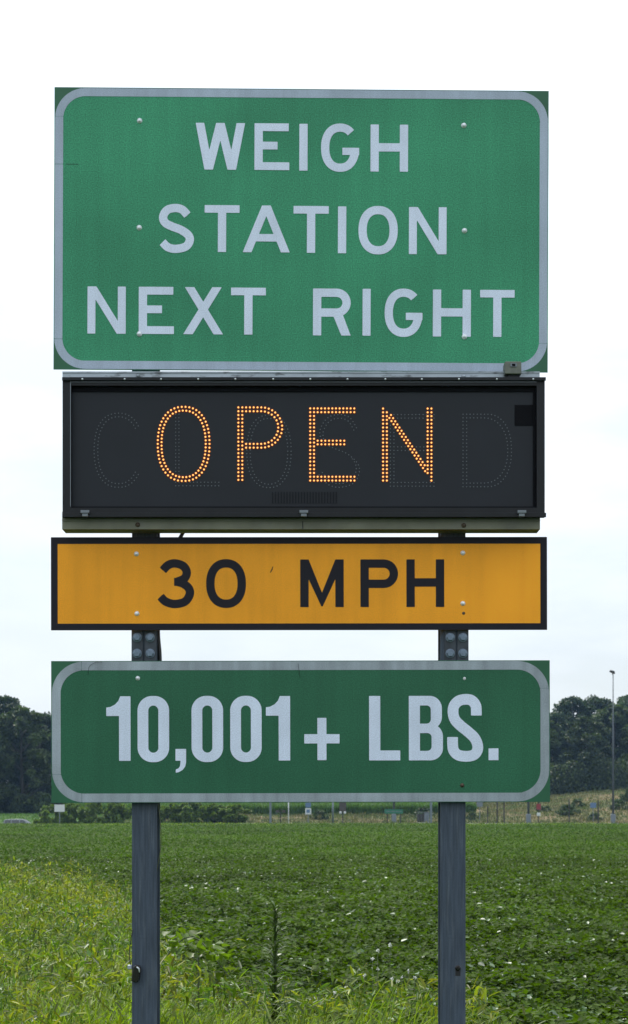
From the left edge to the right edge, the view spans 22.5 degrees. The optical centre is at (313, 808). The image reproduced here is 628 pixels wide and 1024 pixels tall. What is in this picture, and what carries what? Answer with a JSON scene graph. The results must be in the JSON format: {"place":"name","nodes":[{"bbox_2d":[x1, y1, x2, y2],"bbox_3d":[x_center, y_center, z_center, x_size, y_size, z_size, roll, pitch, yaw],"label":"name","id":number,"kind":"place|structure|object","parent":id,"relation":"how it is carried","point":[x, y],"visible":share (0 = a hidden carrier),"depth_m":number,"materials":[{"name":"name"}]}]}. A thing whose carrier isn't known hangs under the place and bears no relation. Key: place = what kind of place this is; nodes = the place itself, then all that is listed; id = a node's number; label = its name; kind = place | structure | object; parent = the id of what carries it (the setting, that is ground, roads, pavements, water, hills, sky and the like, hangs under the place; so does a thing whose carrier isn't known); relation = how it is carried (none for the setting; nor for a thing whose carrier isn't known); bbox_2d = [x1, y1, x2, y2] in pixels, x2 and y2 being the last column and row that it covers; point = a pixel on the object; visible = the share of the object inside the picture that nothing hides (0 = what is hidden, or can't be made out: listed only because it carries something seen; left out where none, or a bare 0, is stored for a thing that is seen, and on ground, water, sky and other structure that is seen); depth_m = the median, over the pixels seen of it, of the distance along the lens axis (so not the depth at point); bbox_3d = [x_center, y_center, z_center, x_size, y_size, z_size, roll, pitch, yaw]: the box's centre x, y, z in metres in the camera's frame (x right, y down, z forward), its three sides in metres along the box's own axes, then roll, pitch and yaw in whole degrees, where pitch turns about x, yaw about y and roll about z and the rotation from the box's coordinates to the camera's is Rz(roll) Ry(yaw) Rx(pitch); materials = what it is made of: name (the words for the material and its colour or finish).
{"place":"outdoors","nodes":[
{"label":"outdoors","id":0,"kind":"place"},
{"bbox_2d":[0,813,200,823],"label":"green bank grass","id":1,"kind":"structure","parent":0,"point":[21,815],"depth_m":206.38,"materials":[{"name":"green plant"}]},
{"bbox_2d":[0,894,366,1023],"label":"undergrowth grass","id":2,"kind":"structure","parent":0,"point":[86,982],"depth_m":16.22,"materials":[{"name":"green plant"}]},
{"bbox_2d":[0,861,378,1022],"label":"grass seed heads","id":3,"kind":"object","parent":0,"point":[114,926],"depth_m":15.07,"materials":[{"name":"green plant"}]},
{"bbox_2d":[0,856,623,1023],"bbox_3d":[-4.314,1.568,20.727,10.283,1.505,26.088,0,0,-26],"label":"tall grass","id":4,"kind":"structure","parent":0,"point":[106,1019],"depth_m":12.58,"materials":[{"name":"green plant"}]},
{"bbox_2d":[0,791,627,1023],"bbox_3d":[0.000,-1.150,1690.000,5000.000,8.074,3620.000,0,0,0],"label":"ground","id":5,"kind":"structure","parent":0,"point":[477,811],"depth_m":54.60,"materials":[{"name":"green plant"}]},
{"bbox_2d":[0,715,20,810],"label":"leafy tree","id":6,"kind":"object","parent":5,"relation":"on","point":[5,731],"visible":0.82,"depth_m":225.43,"materials":[{"name":"green plant"}]},
{"bbox_2d":[0,694,33,812],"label":"leafy tree","id":7,"kind":"object","parent":5,"relation":"on","point":[8,703],"visible":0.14,"depth_m":233.86,"materials":[{"name":"green plant"}]},
{"bbox_2d":[0,704,50,813],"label":"leafy tree","id":8,"kind":"object","parent":5,"relation":"on","point":[23,798],"visible":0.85,"depth_m":226.62,"materials":[{"name":"green plant"}]},
{"bbox_2d":[0,711,61,810],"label":"leafy tree","id":9,"kind":"object","parent":5,"relation":"on","point":[45,723],"visible":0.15,"depth_m":230.40,"materials":[{"name":"green plant"}]},
{"bbox_2d":[34,792,55,813],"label":"shrub","id":10,"kind":"object","parent":5,"relation":"on","point":[46,797],"visible":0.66,"depth_m":221.58,"materials":[{"name":"green plant"}]},
{"bbox_2d":[32,804,68,823],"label":"round bush","id":11,"kind":"object","parent":5,"relation":"on","point":[44,816],"visible":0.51,"depth_m":188.79,"materials":[{"name":"green plant"}]},
{"bbox_2d":[54,805,64,823],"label":"sign","id":12,"kind":"object","parent":5,"relation":"on","point":[59,808],"visible":0.92,"depth_m":176.93,"materials":[{"name":"white metal"}]},
{"bbox_2d":[64,803,83,823],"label":"round bush","id":13,"kind":"object","parent":5,"relation":"on","point":[71,809],"visible":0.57,"depth_m":190.12,"materials":[{"name":"green plant"}]},
{"bbox_2d":[76,803,110,823],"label":"round bush","id":14,"kind":"object","parent":5,"relation":"on","point":[87,814],"visible":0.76,"depth_m":189.18,"materials":[{"name":"green plant"}]},
{"bbox_2d":[103,803,131,823],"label":"round bush","id":15,"kind":"object","parent":5,"relation":"on","point":[122,810],"visible":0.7,"depth_m":190.17,"materials":[{"name":"green plant"}]},
{"bbox_2d":[128,370,159,1023],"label":"sign post","id":16,"kind":"object","parent":5,"relation":"on","point":[145,978],"visible":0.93,"depth_m":10.05,"materials":[{"name":"metal"}]},
{"bbox_2d":[129,930,132,969],"bbox_3d":[-1.154,0.895,10.031,0.040,0.259,0.018,0,0,34],"label":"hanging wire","id":17,"kind":"object","parent":16,"relation":"attached to","point":[129,948],"visible":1,"depth_m":10.03,"materials":[{"name":"grey metal"}]},
{"bbox_2d":[157,803,160,869],"bbox_3d":[-0.990,0.176,10.045,0.041,0.464,0.017,0,0,33],"label":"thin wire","id":18,"kind":"object","parent":16,"relation":"attached to","point":[160,830],"visible":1,"depth_m":10.04,"materials":[{"name":"black metal"}]},
{"bbox_2d":[157,533,184,660],"bbox_3d":[-0.907,-0.966,10.181,0.262,1.820,0.060,0,0,-37],"label":"power cable","id":19,"kind":"object","parent":16,"relation":"attached to","point":[158,636],"visible":0.19,"depth_m":10.09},
{"bbox_2d":[62,371,545,532],"bbox_3d":[-0.066,-2.246,9.932,3.025,0.987,0.225,0,0,0],"label":"electronic message sign","id":20,"kind":"object","parent":16,"relation":"attached to","point":[303,451],"visible":1,"depth_m":9.90,"materials":[{"name":"metal"}]},
{"bbox_2d":[503,361,520,376],"bbox_3d":[1.240,-2.732,9.886,0.104,0.111,0.108,0,0,0],"label":"light sensor","id":21,"kind":"object","parent":20,"relation":"on","point":[511,368],"visible":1,"depth_m":9.84,"materials":[{"name":"metal"}]},
{"bbox_2d":[160,805,165,822],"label":"round bush","id":22,"kind":"object","parent":5,"relation":"on","point":[164,818],"visible":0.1,"depth_m":190.00,"materials":[{"name":"green plant"}]},
{"bbox_2d":[160,803,181,823],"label":"round bush","id":23,"kind":"object","parent":5,"relation":"on","point":[171,809],"visible":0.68,"depth_m":189.91,"materials":[{"name":"green plant"}]},
{"bbox_2d":[171,803,206,822],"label":"round bush","id":24,"kind":"object","parent":5,"relation":"on","point":[198,809],"visible":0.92,"depth_m":188.99,"materials":[{"name":"green plant"}]},
{"bbox_2d":[162,928,234,1022],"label":"weed","id":25,"kind":"object","parent":5,"relation":"on","point":[212,955],"visible":1,"depth_m":12.18,"materials":[{"name":"green plant"}]},
{"bbox_2d":[205,803,227,822],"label":"round bush","id":26,"kind":"object","parent":5,"relation":"on","point":[212,810],"visible":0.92,"depth_m":189.58,"materials":[{"name":"green plant"}]},
{"bbox_2d":[218,804,251,822],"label":"round bush","id":27,"kind":"object","parent":5,"relation":"on","point":[233,815],"visible":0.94,"depth_m":189.31,"materials":[{"name":"green plant"}]},
{"bbox_2d":[63,802,477,814],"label":"corn field","id":28,"kind":"structure","parent":5,"relation":"on","point":[369,808],"depth_m":214.16,"materials":[{"name":"green plant"}]},
{"bbox_2d":[269,802,271,822],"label":"steel post","id":29,"kind":"object","parent":5,"relation":"on","point":[270,812],"visible":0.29,"depth_m":177.98,"materials":[{"name":"grey metal"}]},
{"bbox_2d":[234,901,313,1023],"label":"tall weed","id":30,"kind":"object","parent":5,"relation":"on","point":[274,949],"visible":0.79,"depth_m":12.49,"materials":[{"name":"green plant"}]},
{"bbox_2d":[276,809,284,822],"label":"marker post","id":31,"kind":"object","parent":5,"relation":"on","point":[277,811],"visible":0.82,"depth_m":180.83,"materials":[{"name":"grey metal"}]},
{"bbox_2d":[305,802,310,822],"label":"route sign","id":32,"kind":"object","parent":5,"relation":"on","point":[308,809],"visible":0.91,"depth_m":178.93,"materials":[{"name":"white metal"}]},
{"bbox_2d":[0,822,627,864],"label":"distant soybean plants","id":33,"kind":"object","parent":5,"relation":"on","point":[239,840],"visible":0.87,"depth_m":88.13,"materials":[{"name":"green plant"}]},
{"bbox_2d":[0,853,627,1023],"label":"soybean plants","id":34,"kind":"object","parent":5,"relation":"on","point":[348,885],"visible":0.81,"depth_m":24.98,"materials":[{"name":"green plant"}]},
{"bbox_2d":[0,756,627,812],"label":"woodland undergrowth","id":35,"kind":"object","parent":5,"relation":"on","point":[566,787],"visible":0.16,"depth_m":268.16,"materials":[{"name":"green plant"}]},
{"bbox_2d":[4,821,627,826],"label":"field edge grass","id":36,"kind":"structure","parent":5,"relation":"on","point":[317,823],"depth_m":171.75,"materials":[{"name":"green plant"}]},
{"bbox_2d":[309,809,329,819],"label":"shrub","id":37,"kind":"object","parent":5,"relation":"on","point":[319,812],"visible":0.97,"depth_m":199.65,"materials":[{"name":"green plant"}]},
{"bbox_2d":[332,802,333,822],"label":"steel post","id":38,"kind":"object","parent":5,"relation":"on","point":[332,812],"visible":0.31,"depth_m":180.92,"materials":[{"name":"grey metal"}]},
{"bbox_2d":[339,802,345,822],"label":"brown sign","id":39,"kind":"object","parent":5,"relation":"on","point":[342,806],"visible":0.78,"depth_m":178.43,"materials":[{"name":"metal"}]},
{"bbox_2d":[95,787,627,822],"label":"dry bank grass","id":40,"kind":"structure","parent":5,"relation":"on","point":[515,808],"depth_m":206.22,"materials":[{"name":"plant"}]},
{"bbox_2d":[363,973,365,1019],"bbox_3d":[0.413,1.735,12.901,0.034,0.790,0.025,0,0,0],"label":"wildflower","id":41,"kind":"object","parent":5,"relation":"on","point":[364,975],"visible":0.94,"depth_m":12.90,"materials":[{"name":"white plant"}]},
{"bbox_2d":[371,958,373,1020],"bbox_3d":[0.470,1.643,12.703,0.032,0.915,0.035,0,0,0],"label":"wildflower","id":42,"kind":"object","parent":5,"relation":"on","point":[372,982],"visible":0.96,"depth_m":12.70,"materials":[{"name":"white plant"}]},
{"bbox_2d":[376,949,379,1021],"bbox_3d":[0.514,1.610,12.700,0.033,0.983,0.033,0,0,0],"label":"wildflower","id":43,"kind":"object","parent":5,"relation":"on","point":[377,950],"visible":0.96,"depth_m":12.70,"materials":[{"name":"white plant"}]},
{"bbox_2d":[385,808,402,823],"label":"guide sign","id":44,"kind":"object","parent":5,"relation":"on","point":[393,811],"visible":0.9,"depth_m":177.42,"materials":[{"name":"green metal"}]},
{"bbox_2d":[392,802,395,822],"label":"lamp post","id":45,"kind":"object","parent":5,"relation":"on","point":[393,817],"visible":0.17,"depth_m":191.23,"materials":[{"name":"grey metal"}]},
{"bbox_2d":[416,812,428,822],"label":"utility cabinet","id":46,"kind":"object","parent":5,"relation":"on","point":[423,818],"visible":0.92,"depth_m":191.60,"materials":[{"name":"metal"}]},
{"bbox_2d":[413,806,434,816],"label":"shrub","id":47,"kind":"object","parent":5,"relation":"on","point":[420,810],"visible":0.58,"depth_m":202.87,"materials":[{"name":"green plant"}]},
{"bbox_2d":[430,802,431,822],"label":"steel post","id":48,"kind":"object","parent":5,"relation":"on","point":[430,812],"visible":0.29,"depth_m":180.48,"materials":[{"name":"grey metal"}]},
{"bbox_2d":[438,533,468,1023],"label":"sign post","id":49,"kind":"object","parent":5,"relation":"on","point":[453,644],"visible":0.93,"depth_m":10.05,"materials":[{"name":"metal"}]},
{"bbox_2d":[51,537,546,629],"bbox_3d":[-0.094,-1.426,10.015,3.139,0.589,0.054,0,0,0],"label":"speed sign","id":50,"kind":"object","parent":49,"relation":"attached to","point":[298,583],"visible":1,"depth_m":10.00,"materials":[{"name":"metal"}]},
{"bbox_2d":[51,660,549,802],"bbox_3d":[-0.084,-0.490,10.015,3.156,0.897,0.054,0,0,0],"label":"weight sign","id":51,"kind":"object","parent":49,"relation":"attached to","point":[296,731],"visible":1,"depth_m":10.00,"materials":[{"name":"metal"}]},
{"bbox_2d":[53,87,548,372],"bbox_3d":[-0.080,-3.664,10.014,3.128,1.785,0.056,0,0,-1],"label":"highway sign","id":52,"kind":"object","parent":49,"relation":"attached to","point":[217,229],"visible":0.96,"depth_m":10.00,"materials":[{"name":"metal"}]},
{"bbox_2d":[466,812,478,819],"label":"shrub","id":53,"kind":"object","parent":5,"relation":"on","point":[471,814],"visible":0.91,"depth_m":198.64,"materials":[{"name":"green plant"}]},
{"bbox_2d":[477,802,482,819],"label":"sign","id":54,"kind":"object","parent":5,"relation":"on","point":[479,804],"visible":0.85,"depth_m":195.93,"materials":[{"name":"grey metal"}]},
{"bbox_2d":[503,802,504,822],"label":"dark post","id":55,"kind":"object","parent":5,"relation":"on","point":[503,812],"visible":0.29,"depth_m":190.48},
{"bbox_2d":[526,802,530,822],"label":"lamp post","id":56,"kind":"object","parent":5,"relation":"on","point":[528,816],"visible":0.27,"depth_m":190.76,"materials":[{"name":"grey metal"}]},
{"bbox_2d":[536,802,540,822],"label":"warning sign","id":57,"kind":"object","parent":5,"relation":"on","point":[538,806],"visible":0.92,"depth_m":180.43,"materials":[{"name":"red metal"}]},
{"bbox_2d":[535,805,551,811],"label":"shrub","id":58,"kind":"object","parent":5,"relation":"on","point":[544,807],"visible":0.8,"depth_m":213.72,"materials":[{"name":"green plant"}]},
{"bbox_2d":[550,720,575,793],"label":"leafy tree","id":59,"kind":"object","parent":5,"relation":"on","point":[556,745],"visible":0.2,"depth_m":273.99,"materials":[{"name":"green plant"}]},
{"bbox_2d":[554,804,580,815],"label":"shrub","id":60,"kind":"object","parent":5,"relation":"on","point":[566,810],"visible":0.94,"depth_m":204.39,"materials":[{"name":"green plant"}]},
{"bbox_2d":[550,710,595,785],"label":"leafy tree","id":61,"kind":"object","parent":5,"relation":"on","point":[560,717],"visible":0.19,"depth_m":279.49,"materials":[{"name":"green plant"}]},
{"bbox_2d":[552,695,605,791],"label":"leafy tree","id":62,"kind":"object","parent":5,"relation":"on","point":[571,705],"visible":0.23,"depth_m":282.34,"materials":[{"name":"green plant"}]},
{"bbox_2d":[571,798,586,807],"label":"shrub","id":63,"kind":"object","parent":5,"relation":"on","point":[579,801],"visible":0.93,"depth_m":221.60,"materials":[{"name":"green plant"}]},
{"bbox_2d":[557,716,617,793],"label":"leafy tree","id":64,"kind":"object","parent":5,"relation":"on","point":[576,731],"visible":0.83,"depth_m":270.23,"materials":[{"name":"green plant"}]},
{"bbox_2d":[590,803,595,807],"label":"sign","id":65,"kind":"object","parent":5,"relation":"on","point":[592,805],"visible":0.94,"depth_m":193.93,"materials":[{"name":"blue metal"}]},
{"bbox_2d":[560,694,626,763],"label":"leafy tree","id":66,"kind":"object","parent":5,"relation":"on","point":[598,702],"visible":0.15,"depth_m":283.29,"materials":[{"name":"green plant"}]},
{"bbox_2d":[587,813,604,820],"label":"shrub","id":67,"kind":"object","parent":5,"relation":"on","point":[591,815],"visible":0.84,"depth_m":196.81,"materials":[{"name":"green plant"}]},
{"bbox_2d":[591,703,627,784],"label":"leafy tree","id":68,"kind":"object","parent":5,"relation":"on","point":[620,712],"visible":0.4,"depth_m":277.92,"materials":[{"name":"green plant"}]},
{"bbox_2d":[609,670,615,822],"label":"lamp post","id":69,"kind":"object","parent":5,"relation":"on","point":[613,817],"visible":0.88,"depth_m":190.91,"materials":[{"name":"grey metal"}]},
{"bbox_2d":[597,695,627,766],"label":"leafy tree","id":70,"kind":"object","parent":5,"relation":"on","point":[622,701],"visible":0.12,"depth_m":283.73,"materials":[{"name":"green plant"}]},
{"bbox_2d":[608,799,627,809],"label":"shrub","id":71,"kind":"object","parent":5,"relation":"on","point":[621,803],"visible":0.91,"depth_m":213.68,"materials":[{"name":"green plant"}]},
{"bbox_2d":[614,734,627,759],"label":"leafy tree","id":72,"kind":"object","parent":5,"relation":"on","point":[617,739],"visible":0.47,"depth_m":279.34,"materials":[{"name":"green plant"}]},
{"bbox_2d":[619,787,627,801],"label":"shrub","id":73,"kind":"object","parent":5,"relation":"on","point":[624,797],"visible":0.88,"depth_m":227.94,"materials":[{"name":"green plant"}]},
{"bbox_2d":[0,0,627,782],"label":"sky","id":74,"kind":"structure","parent":0,"point":[576,51],"materials":[{"name":"white"}]},
{"bbox_2d":[240,823,627,823],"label":"road","id":75,"kind":"structure","parent":0,"point":[472,823],"depth_m":185.32,"materials":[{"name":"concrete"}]},
{"bbox_2d":[3,819,29,823],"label":"parked car","id":76,"kind":"object","parent":75,"relation":"on","point":[18,821],"visible":0.09,"depth_m":183.78,"materials":[{"name":"silver metal"}]}
]}

